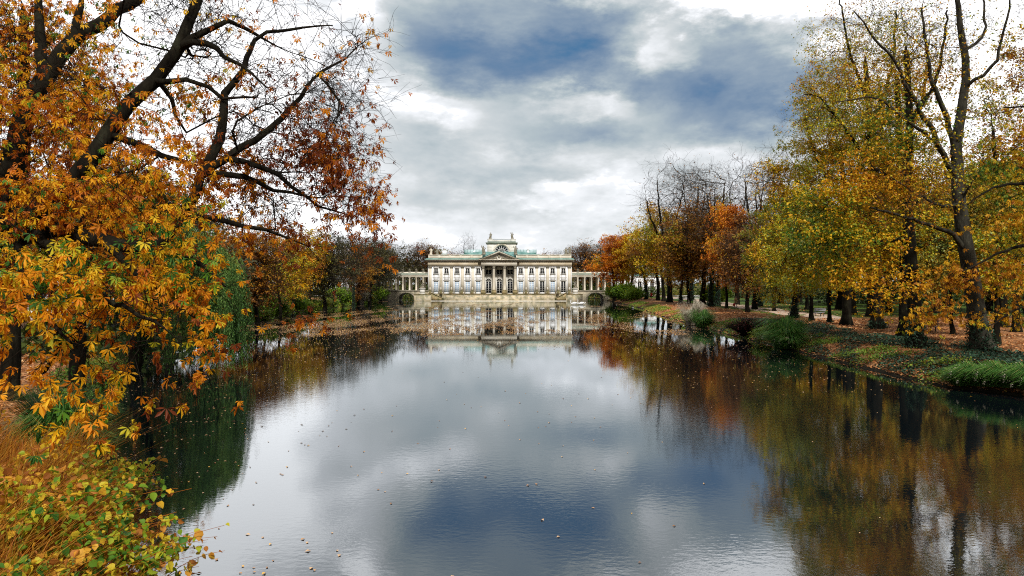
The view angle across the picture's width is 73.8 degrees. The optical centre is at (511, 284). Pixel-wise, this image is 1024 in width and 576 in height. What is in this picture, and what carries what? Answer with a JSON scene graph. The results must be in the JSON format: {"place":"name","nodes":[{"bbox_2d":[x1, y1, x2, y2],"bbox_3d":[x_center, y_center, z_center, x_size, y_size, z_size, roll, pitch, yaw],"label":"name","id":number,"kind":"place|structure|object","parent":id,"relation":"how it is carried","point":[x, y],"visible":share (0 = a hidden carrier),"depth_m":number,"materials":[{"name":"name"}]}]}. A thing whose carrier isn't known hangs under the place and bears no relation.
{"place":"outdoors","nodes":[
{"label":"outdoors","id":0,"kind":"place"},
{"bbox_2d":[414,293,582,300],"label":"terrace","id":1,"kind":"structure","parent":0,"point":[498,297],"depth_m":198.80,"materials":[{"name":"stone"}]},
{"bbox_2d":[425,239,574,293],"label":"palace","id":2,"kind":"structure","parent":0,"point":[499,267],"depth_m":202.96,"materials":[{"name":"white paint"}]},
{"bbox_2d":[485,277,491,293],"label":"door","id":3,"kind":"structure","parent":2,"relation":"in","point":[488,283],"depth_m":205.54,"materials":[{"name":"white glass"}]},
{"bbox_2d":[0,284,1023,568],"bbox_3d":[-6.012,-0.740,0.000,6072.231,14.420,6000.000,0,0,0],"label":"ground","id":4,"kind":"structure","parent":0,"point":[860,308],"depth_m":50.05,"materials":[{"name":"soil"}]},
{"bbox_2d":[0,442,117,545],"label":"leafy shrub","id":5,"kind":"object","parent":4,"relation":"on","point":[10,480],"visible":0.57,"depth_m":11.62,"materials":[{"name":"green plant"}]},
{"bbox_2d":[0,537,122,575],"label":"leafy shrub","id":6,"kind":"object","parent":4,"relation":"on","point":[79,554],"visible":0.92,"depth_m":8.72,"materials":[{"name":"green plant"}]},
{"bbox_2d":[1,384,124,442],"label":"grass clump","id":7,"kind":"object","parent":4,"relation":"on","point":[32,418],"visible":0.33,"depth_m":19.05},
{"bbox_2d":[4,414,124,451],"bbox_3d":[-12.477,4.138,19.093,3.290,1.075,3.124,0,0,0],"label":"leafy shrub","id":8,"kind":"object","parent":4,"relation":"on","point":[101,433],"visible":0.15,"depth_m":18.73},
{"bbox_2d":[0,0,151,401],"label":"chestnut tree","id":9,"kind":"object","parent":4,"relation":"on","point":[16,359],"visible":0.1,"depth_m":23.82,"materials":[{"name":"orange plant"}]},
{"bbox_2d":[27,440,167,527],"bbox_3d":[-8.438,4.253,14.060,2.089,2.097,2.339,0,0,0],"label":"leafy shrub","id":10,"kind":"object","parent":4,"relation":"on","point":[138,472],"visible":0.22,"depth_m":13.99,"materials":[{"name":"green plant"}]},
{"bbox_2d":[0,2,204,387],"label":"chestnut tree","id":11,"kind":"object","parent":4,"relation":"on","point":[72,362],"visible":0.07,"depth_m":29.80,"materials":[{"name":"orange plant"}]},
{"bbox_2d":[46,440,167,493],"bbox_3d":[-9.391,4.710,16.307,2.872,2.214,2.484,0,0,0],"label":"leafy shrub","id":12,"kind":"object","parent":4,"relation":"on","point":[121,459],"visible":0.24,"depth_m":16.50,"materials":[{"name":"green plant"}]},
{"bbox_2d":[0,462,229,575],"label":"leafy shrub","id":13,"kind":"object","parent":4,"relation":"on","point":[163,550],"visible":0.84,"depth_m":10.21,"materials":[{"name":"green plant"}]},
{"bbox_2d":[55,159,198,335],"bbox_3d":[-25.854,-1.845,45.329,8.869,13.088,11.044,0,0,-44],"label":"green tree","id":14,"kind":"object","parent":4,"relation":"on","point":[141,208],"visible":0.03,"depth_m":43.77,"materials":[{"name":"green plant"}]},
{"bbox_2d":[93,215,255,373],"bbox_3d":[-18.446,0.662,36.436,8.385,9.464,5.352,0,0,0],"label":"weeping willow","id":15,"kind":"object","parent":4,"relation":"on","point":[239,299],"visible":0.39,"depth_m":36.41,"materials":[{"name":"green plant"}]},
{"bbox_2d":[103,158,245,353],"bbox_3d":[-23.463,-1.685,47.139,10.349,15.059,9.971,0,0,0],"label":"chestnut tree","id":16,"kind":"object","parent":4,"relation":"on","point":[157,167],"visible":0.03,"depth_m":46.76,"materials":[{"name":"brown plant"}]},
{"bbox_2d":[106,169,266,343],"bbox_3d":[-24.395,-1.371,50.469,12.346,14.220,13.098,0,0,-3],"label":"dull green tree","id":17,"kind":"object","parent":4,"relation":"on","point":[245,266],"visible":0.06,"depth_m":50.81,"materials":[{"name":"green plant"}]},
{"bbox_2d":[0,0,424,465],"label":"horse chestnut","id":18,"kind":"object","parent":4,"relation":"on","point":[23,224],"visible":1,"depth_m":14.36,"materials":[{"name":"orange plant"}]},
{"bbox_2d":[35,327,65,374],"bbox_3d":[-9.160,1.356,13.458,1.650,1.094,0.174,0,0,39],"label":"bare bough","id":19,"kind":"object","parent":18,"relation":"attached to","point":[50,363],"visible":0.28,"depth_m":13.31,"materials":[{"name":"brown plant"}]},
{"bbox_2d":[194,197,241,248],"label":"dull green tree","id":20,"kind":"object","parent":4,"relation":"on","point":[228,215],"visible":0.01,"depth_m":82.19,"materials":[{"name":"green plant"}]},
{"bbox_2d":[214,219,277,324],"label":"tree","id":21,"kind":"object","parent":4,"relation":"on","point":[259,255],"visible":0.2,"depth_m":77.66,"materials":[{"name":"orange plant"}]},
{"bbox_2d":[259,307,275,319],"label":"leafy shrub","id":22,"kind":"object","parent":4,"relation":"on","point":[268,313],"visible":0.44,"depth_m":88.57,"materials":[{"name":"green plant"}]},
{"bbox_2d":[235,222,306,324],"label":"brown tree","id":23,"kind":"object","parent":4,"relation":"on","point":[274,275],"visible":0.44,"depth_m":79.82,"materials":[{"name":"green plant"}]},
{"bbox_2d":[260,295,291,316],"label":"green shrub","id":24,"kind":"object","parent":4,"relation":"on","point":[285,307],"visible":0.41,"depth_m":94.34,"materials":[{"name":"green plant"}]},
{"bbox_2d":[252,233,317,319],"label":"golden tree","id":25,"kind":"object","parent":4,"relation":"on","point":[298,273],"visible":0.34,"depth_m":91.48,"materials":[{"name":"yellow plant"}]},
{"bbox_2d":[268,223,326,315],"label":"tree","id":26,"kind":"object","parent":4,"relation":"on","point":[309,252],"visible":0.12,"depth_m":103.83,"materials":[{"name":"orange plant"}]},
{"bbox_2d":[281,290,313,313],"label":"green shrub","id":27,"kind":"object","parent":4,"relation":"on","point":[299,305],"visible":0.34,"depth_m":107.31,"materials":[{"name":"green plant"}]},
{"bbox_2d":[297,225,335,299],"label":"golden tree","id":28,"kind":"object","parent":4,"relation":"on","point":[319,251],"visible":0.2,"depth_m":117.58,"materials":[{"name":"orange plant"}]},
{"bbox_2d":[301,221,365,310],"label":"dull green tree","id":29,"kind":"object","parent":4,"relation":"on","point":[335,267],"visible":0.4,"depth_m":121.31,"materials":[{"name":"green plant"}]},
{"bbox_2d":[327,286,352,304],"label":"green shrub","id":30,"kind":"object","parent":4,"relation":"on","point":[346,298],"visible":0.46,"depth_m":144.89,"materials":[{"name":"green plant"}]},
{"bbox_2d":[337,230,375,307],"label":"bare tree","id":31,"kind":"object","parent":4,"relation":"on","point":[353,295],"visible":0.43,"depth_m":140.02,"materials":[{"name":"brown plant"}]},
{"bbox_2d":[333,240,385,304],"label":"brown tree","id":32,"kind":"object","parent":4,"relation":"on","point":[361,285],"visible":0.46,"depth_m":158.09,"materials":[{"name":"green plant"}]},
{"bbox_2d":[341,230,405,303],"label":"dull green tree","id":33,"kind":"object","parent":4,"relation":"on","point":[385,259],"visible":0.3,"depth_m":170.44,"materials":[{"name":"green plant"}]},
{"bbox_2d":[367,234,403,300],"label":"dull green tree","id":34,"kind":"object","parent":4,"relation":"on","point":[393,251],"visible":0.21,"depth_m":194.08,"materials":[{"name":"green plant"}]},
{"bbox_2d":[381,239,427,285],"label":"dull green tree","id":35,"kind":"object","parent":4,"relation":"on","point":[405,264],"visible":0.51,"depth_m":244.43,"materials":[{"name":"green plant"}]},
{"bbox_2d":[382,290,427,299],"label":"garden bridge","id":36,"kind":"structure","parent":4,"relation":"on","point":[396,294],"depth_m":205.00,"materials":[{"name":"stone"}]},
{"bbox_2d":[382,272,427,289],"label":"colonnade","id":37,"kind":"object","parent":36,"relation":"on","point":[416,275],"visible":0.62,"depth_m":206.15,"materials":[{"name":"stone"}]},
{"bbox_2d":[404,241,426,279],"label":"bare tree","id":38,"kind":"object","parent":4,"relation":"on","point":[415,256],"visible":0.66,"depth_m":241.93,"materials":[{"name":"brown plant"}]},
{"bbox_2d":[405,238,450,283],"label":"brown tree","id":39,"kind":"object","parent":4,"relation":"on","point":[425,255],"visible":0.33,"depth_m":247.84,"materials":[{"name":"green plant"}]},
{"bbox_2d":[1,254,1009,290],"bbox_3d":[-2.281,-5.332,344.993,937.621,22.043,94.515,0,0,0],"label":"distant woods","id":40,"kind":"object","parent":4,"relation":"on","point":[699,283],"depth_m":327.07,"materials":[{"name":"brown plant"}]},
{"bbox_2d":[0,304,1023,563],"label":"leaf litter","id":41,"kind":"object","parent":4,"relation":"on","point":[722,314],"visible":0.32,"depth_m":47.60,"materials":[{"name":"brown plant"}]},
{"bbox_2d":[0,388,170,575],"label":"dry stems","id":42,"kind":"object","parent":41,"relation":"on","point":[7,450],"visible":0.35,"depth_m":12.46,"materials":[{"name":"plant"}]},
{"bbox_2d":[0,277,1023,365],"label":"undergrowth","id":43,"kind":"object","parent":4,"relation":"on","point":[26,341],"visible":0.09,"depth_m":105.95,"materials":[{"name":"green plant"}]},
{"bbox_2d":[12,299,1020,452],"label":"bank herbs","id":44,"kind":"object","parent":4,"relation":"on","point":[658,307],"visible":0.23,"depth_m":39.61,"materials":[{"name":"green plant"}]},
{"bbox_2d":[568,238,603,283],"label":"brown tree","id":45,"kind":"object","parent":4,"relation":"on","point":[584,252],"visible":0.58,"depth_m":239.02,"materials":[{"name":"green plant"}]},
{"bbox_2d":[574,240,602,294],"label":"dull green tree","id":46,"kind":"object","parent":4,"relation":"on","point":[600,279],"visible":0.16,"depth_m":244.81,"materials":[{"name":"green plant"}]},
{"bbox_2d":[572,290,609,299],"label":"garden bridge","id":47,"kind":"structure","parent":4,"relation":"on","point":[586,293],"depth_m":205.00,"materials":[{"name":"stone"}]},
{"bbox_2d":[572,272,609,289],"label":"colonnade","id":48,"kind":"object","parent":47,"relation":"on","point":[577,275],"visible":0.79,"depth_m":206.07,"materials":[{"name":"stone"}]},
{"bbox_2d":[582,233,634,301],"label":"orange tree","id":49,"kind":"object","parent":4,"relation":"on","point":[607,264],"visible":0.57,"depth_m":184.81,"materials":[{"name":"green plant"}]},
{"bbox_2d":[593,228,635,283],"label":"brown tree","id":50,"kind":"object","parent":4,"relation":"on","point":[600,247],"visible":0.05,"depth_m":213.92,"materials":[{"name":"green plant"}]},
{"bbox_2d":[610,281,638,300],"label":"green shrub","id":51,"kind":"object","parent":4,"relation":"on","point":[617,291],"visible":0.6,"depth_m":175.07,"materials":[{"name":"green plant"}]},
{"bbox_2d":[611,228,647,284],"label":"golden tree","id":52,"kind":"object","parent":4,"relation":"on","point":[622,260],"visible":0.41,"depth_m":179.83,"materials":[{"name":"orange plant"}]},
{"bbox_2d":[621,286,645,300],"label":"green shrub","id":53,"kind":"object","parent":4,"relation":"on","point":[633,293],"visible":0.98,"depth_m":166.95,"materials":[{"name":"green plant"}]},
{"bbox_2d":[625,228,665,298],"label":"tree","id":54,"kind":"object","parent":4,"relation":"on","point":[645,281],"visible":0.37,"depth_m":171.35,"materials":[{"name":"orange plant"}]},
{"bbox_2d":[616,198,676,300],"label":"golden tree","id":55,"kind":"object","parent":4,"relation":"on","point":[657,278],"visible":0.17,"depth_m":157.53,"materials":[{"name":"yellow plant"}]},
{"bbox_2d":[632,271,660,288],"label":"garden building","id":56,"kind":"structure","parent":4,"relation":"on","point":[638,283],"depth_m":228.00,"materials":[{"name":"white paint"}]},
{"bbox_2d":[628,207,677,301],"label":"golden tree","id":57,"kind":"object","parent":4,"relation":"on","point":[649,262],"visible":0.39,"depth_m":148.45,"materials":[{"name":"yellow plant"}]},
{"bbox_2d":[625,150,713,302],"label":"bare tree","id":58,"kind":"object","parent":4,"relation":"on","point":[669,289],"visible":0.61,"depth_m":140.70,"materials":[{"name":"brown plant"}]},
{"bbox_2d":[658,233,697,302],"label":"tree","id":59,"kind":"object","parent":4,"relation":"on","point":[681,290],"visible":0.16,"depth_m":132.74,"materials":[{"name":"orange plant"}]},
{"bbox_2d":[650,212,708,303],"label":"golden tree","id":60,"kind":"object","parent":4,"relation":"on","point":[687,281],"visible":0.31,"depth_m":126.49,"materials":[{"name":"orange plant"}]},
{"bbox_2d":[654,154,722,300],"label":"bare tree","id":61,"kind":"object","parent":4,"relation":"on","point":[692,293],"visible":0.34,"depth_m":144.43,"materials":[{"name":"brown plant"}]},
{"bbox_2d":[647,185,732,304],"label":"brown tree","id":62,"kind":"object","parent":4,"relation":"on","point":[688,255],"visible":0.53,"depth_m":123.86,"materials":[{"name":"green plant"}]},
{"bbox_2d":[673,299,710,324],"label":"pampas clump","id":63,"kind":"object","parent":4,"relation":"on","point":[695,305],"visible":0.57,"depth_m":79.40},
{"bbox_2d":[684,308,719,326],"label":"grass clump","id":64,"kind":"object","parent":4,"relation":"on","point":[704,318],"visible":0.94,"depth_m":75.32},
{"bbox_2d":[673,153,746,306],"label":"bare tree","id":65,"kind":"object","parent":4,"relation":"on","point":[710,297],"visible":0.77,"depth_m":111.66,"materials":[{"name":"brown plant"}]},
{"bbox_2d":[696,284,733,303],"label":"green shrub","id":66,"kind":"object","parent":4,"relation":"on","point":[722,295],"visible":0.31,"depth_m":123.75,"materials":[{"name":"green plant"}]},
{"bbox_2d":[687,192,750,305],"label":"tree","id":67,"kind":"object","parent":4,"relation":"on","point":[717,297],"visible":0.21,"depth_m":117.62,"materials":[{"name":"orange plant"}]},
{"bbox_2d":[700,200,747,308],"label":"orange tree","id":68,"kind":"object","parent":4,"relation":"on","point":[721,214],"visible":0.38,"depth_m":103.36,"materials":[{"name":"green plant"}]},
{"bbox_2d":[705,144,769,304],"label":"bare tree","id":69,"kind":"object","parent":4,"relation":"on","point":[737,294],"visible":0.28,"depth_m":121.66,"materials":[{"name":"brown plant"}]},
{"bbox_2d":[703,197,782,308],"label":"brown tree","id":70,"kind":"object","parent":4,"relation":"on","point":[754,305],"visible":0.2,"depth_m":100.22,"materials":[{"name":"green plant"}]},
{"bbox_2d":[707,217,781,311],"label":"brown tree","id":71,"kind":"object","parent":4,"relation":"on","point":[736,276],"visible":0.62,"depth_m":88.86,"materials":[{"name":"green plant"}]},
{"bbox_2d":[724,315,769,335],"bbox_3d":[21.165,3.620,60.886,4.296,1.945,4.797,0,0,32],"label":"red shrub","id":72,"kind":"object","parent":4,"relation":"on","point":[741,328],"visible":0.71,"depth_m":60.55,"materials":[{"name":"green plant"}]},
{"bbox_2d":[726,152,795,305],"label":"bare tree","id":73,"kind":"object","parent":4,"relation":"on","point":[759,299],"visible":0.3,"depth_m":111.69,"materials":[{"name":"brown plant"}]},
{"bbox_2d":[740,128,810,302],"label":"bare tree","id":74,"kind":"object","parent":4,"relation":"on","point":[768,147],"visible":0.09,"depth_m":127.75,"materials":[{"name":"brown plant"}]},
{"bbox_2d":[732,184,835,317],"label":"green yellow tree","id":75,"kind":"object","parent":4,"relation":"on","point":[793,306],"visible":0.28,"depth_m":70.97,"materials":[{"name":"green plant"}]},
{"bbox_2d":[757,327,811,348],"bbox_3d":[19.945,3.941,50.346,4.752,1.554,4.513,0,0,0],"label":"grass clump","id":76,"kind":"object","parent":4,"relation":"on","point":[785,342],"visible":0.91,"depth_m":49.74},
{"bbox_2d":[751,314,819,347],"bbox_3d":[20.675,3.455,51.406,5.219,2.554,5.047,0,0,-33],"label":"grass clump","id":77,"kind":"object","parent":4,"relation":"on","point":[789,326],"visible":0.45,"depth_m":50.91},
{"bbox_2d":[782,201,830,320],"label":"grove tree","id":78,"kind":"object","parent":4,"relation":"on","point":[811,315],"visible":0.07,"depth_m":68.83,"materials":[{"name":"yellow plant"}]},
{"bbox_2d":[786,216,826,309],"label":"golden tree","id":79,"kind":"object","parent":4,"relation":"on","point":[806,303],"visible":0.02,"depth_m":97.74,"materials":[{"name":"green plant"}]},
{"bbox_2d":[741,55,903,325],"bbox_3d":[26.951,-8.136,58.849,19.862,24.094,10.479,0,0,-39],"label":"golden tree","id":80,"kind":"object","parent":4,"relation":"on","point":[777,254],"visible":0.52,"depth_m":57.17,"materials":[{"name":"yellow plant"}]},
{"bbox_2d":[791,110,866,322],"bbox_3d":[29.246,-6.101,63.535,6.784,20.011,7.544,0,0,0],"label":"fir like slim tree","id":81,"kind":"object","parent":4,"relation":"on","point":[829,317],"visible":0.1,"depth_m":63.85,"materials":[{"name":"yellow plant"}]},
{"bbox_2d":[825,181,863,314],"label":"grove tree","id":82,"kind":"object","parent":4,"relation":"on","point":[853,304],"visible":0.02,"depth_m":79.75,"materials":[{"name":"brown plant"}]},
{"bbox_2d":[834,179,856,309],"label":"grove tree","id":83,"kind":"object","parent":4,"relation":"on","point":[838,305],"depth_m":95.63,"materials":[{"name":"brown plant"}]},
{"bbox_2d":[773,0,939,328],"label":"tall sparse tree","id":84,"kind":"object","parent":4,"relation":"on","point":[878,323],"visible":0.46,"depth_m":54.97,"materials":[{"name":"yellow plant"}]},
{"bbox_2d":[715,317,1023,376],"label":"ivy carpet","id":85,"kind":"object","parent":4,"relation":"on","point":[1016,357],"visible":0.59,"depth_m":38.83,"materials":[{"name":"green plant"}]},
{"bbox_2d":[848,178,896,316],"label":"grove tree","id":86,"kind":"object","parent":4,"relation":"on","point":[868,312],"depth_m":75.76,"materials":[{"name":"brown plant"}]},
{"bbox_2d":[770,1,986,348],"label":"ivied tree","id":87,"kind":"object","parent":4,"relation":"on","point":[917,339],"visible":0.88,"depth_m":38.01,"materials":[{"name":"yellow plant"}]},
{"bbox_2d":[855,202,917,312],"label":"golden tree","id":88,"kind":"object","parent":4,"relation":"on","point":[887,308],"visible":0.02,"depth_m":87.65,"materials":[{"name":"yellow plant"}]},
{"bbox_2d":[809,0,968,335],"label":"dark twin tree","id":89,"kind":"object","parent":4,"relation":"on","point":[902,305],"visible":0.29,"depth_m":45.98,"materials":[{"name":"yellow plant"}]},
{"bbox_2d":[817,0,1023,350],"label":"leaning tree","id":90,"kind":"object","parent":4,"relation":"on","point":[978,338],"visible":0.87,"depth_m":37.58,"materials":[{"name":"yellow plant"}]},
{"bbox_2d":[880,191,961,313],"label":"green tree","id":91,"kind":"object","parent":4,"relation":"on","point":[935,311],"visible":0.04,"depth_m":81.49,"materials":[{"name":"green plant"}]},
{"bbox_2d":[932,365,974,385],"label":"grass clump","id":92,"kind":"object","parent":4,"relation":"on","point":[953,378],"visible":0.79,"depth_m":31.05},
{"bbox_2d":[925,149,981,305],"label":"golden tree","id":93,"kind":"object","parent":4,"relation":"on","point":[965,160],"visible":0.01,"depth_m":109.59,"materials":[{"name":"yellow plant"}]},
{"bbox_2d":[895,106,1023,338],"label":"yellow chestnut","id":94,"kind":"object","parent":4,"relation":"on","point":[930,320],"visible":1,"depth_m":31.63,"materials":[{"name":"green plant"}]},
{"bbox_2d":[896,156,1023,334],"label":"green chestnut","id":95,"kind":"object","parent":4,"relation":"on","point":[937,261],"visible":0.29,"depth_m":49.06,"materials":[{"name":"green plant"}]},
{"bbox_2d":[918,170,1018,318],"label":"golden tree","id":96,"kind":"object","parent":4,"relation":"on","point":[966,317],"visible":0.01,"depth_m":70.14,"materials":[{"name":"yellow plant"}]},
{"bbox_2d":[918,18,1023,327],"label":"gold backdrop tree","id":97,"kind":"object","parent":4,"relation":"on","point":[1016,90],"visible":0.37,"depth_m":56.54,"materials":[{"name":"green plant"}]},
{"bbox_2d":[941,359,1003,386],"bbox_3d":[20.802,3.989,30.887,3.472,1.135,3.298,0,0,0],"label":"grass clump","id":98,"kind":"object","parent":4,"relation":"on","point":[962,370],"visible":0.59,"depth_m":30.57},
{"bbox_2d":[944,218,1023,343],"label":"grove tree","id":99,"kind":"object","parent":4,"relation":"on","point":[979,245],"visible":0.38,"depth_m":40.83,"materials":[{"name":"yellow plant"}]},
{"bbox_2d":[956,361,1011,386],"bbox_3d":[21.217,3.986,30.536,3.019,1.081,2.905,0,0,0],"label":"grass clump","id":100,"kind":"object","parent":4,"relation":"on","point":[989,384],"visible":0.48,"depth_m":30.13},
{"bbox_2d":[962,359,1023,387],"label":"grass clump","id":101,"kind":"object","parent":4,"relation":"on","point":[994,367],"visible":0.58,"depth_m":29.73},
{"bbox_2d":[972,169,1023,331],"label":"grove tree","id":102,"kind":"object","parent":4,"relation":"on","point":[1017,304],"visible":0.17,"depth_m":51.80,"materials":[{"name":"orange plant"}]},
{"bbox_2d":[973,112,1023,312],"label":"tree","id":103,"kind":"object","parent":4,"relation":"on","point":[1021,166],"visible":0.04,"depth_m":80.29,"materials":[{"name":"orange plant"}]},
{"bbox_2d":[983,362,1023,387],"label":"grass clump","id":104,"kind":"object","parent":4,"relation":"on","point":[1011,378],"visible":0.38,"depth_m":29.27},
{"bbox_2d":[992,361,1023,388],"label":"grass clump","id":105,"kind":"object","parent":4,"relation":"on","point":[1018,367],"visible":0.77,"depth_m":28.97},
{"bbox_2d":[0,0,1023,283],"label":"sky","id":106,"kind":"structure","parent":0,"point":[536,121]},
{"bbox_2d":[77,298,1023,575],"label":"water","id":107,"kind":"structure","parent":0,"point":[663,466],"depth_m":18.98,"materials":[{"name":"liquid"}]},
{"bbox_2d":[83,301,1017,575],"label":"floating leaves","id":108,"kind":"object","parent":107,"relation":"on","point":[435,325],"visible":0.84,"depth_m":75.43,"materials":[{"name":"plant"}]},
{"bbox_2d":[652,295,840,319],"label":"path","id":109,"kind":"structure","parent":0,"point":[781,311],"depth_m":89.19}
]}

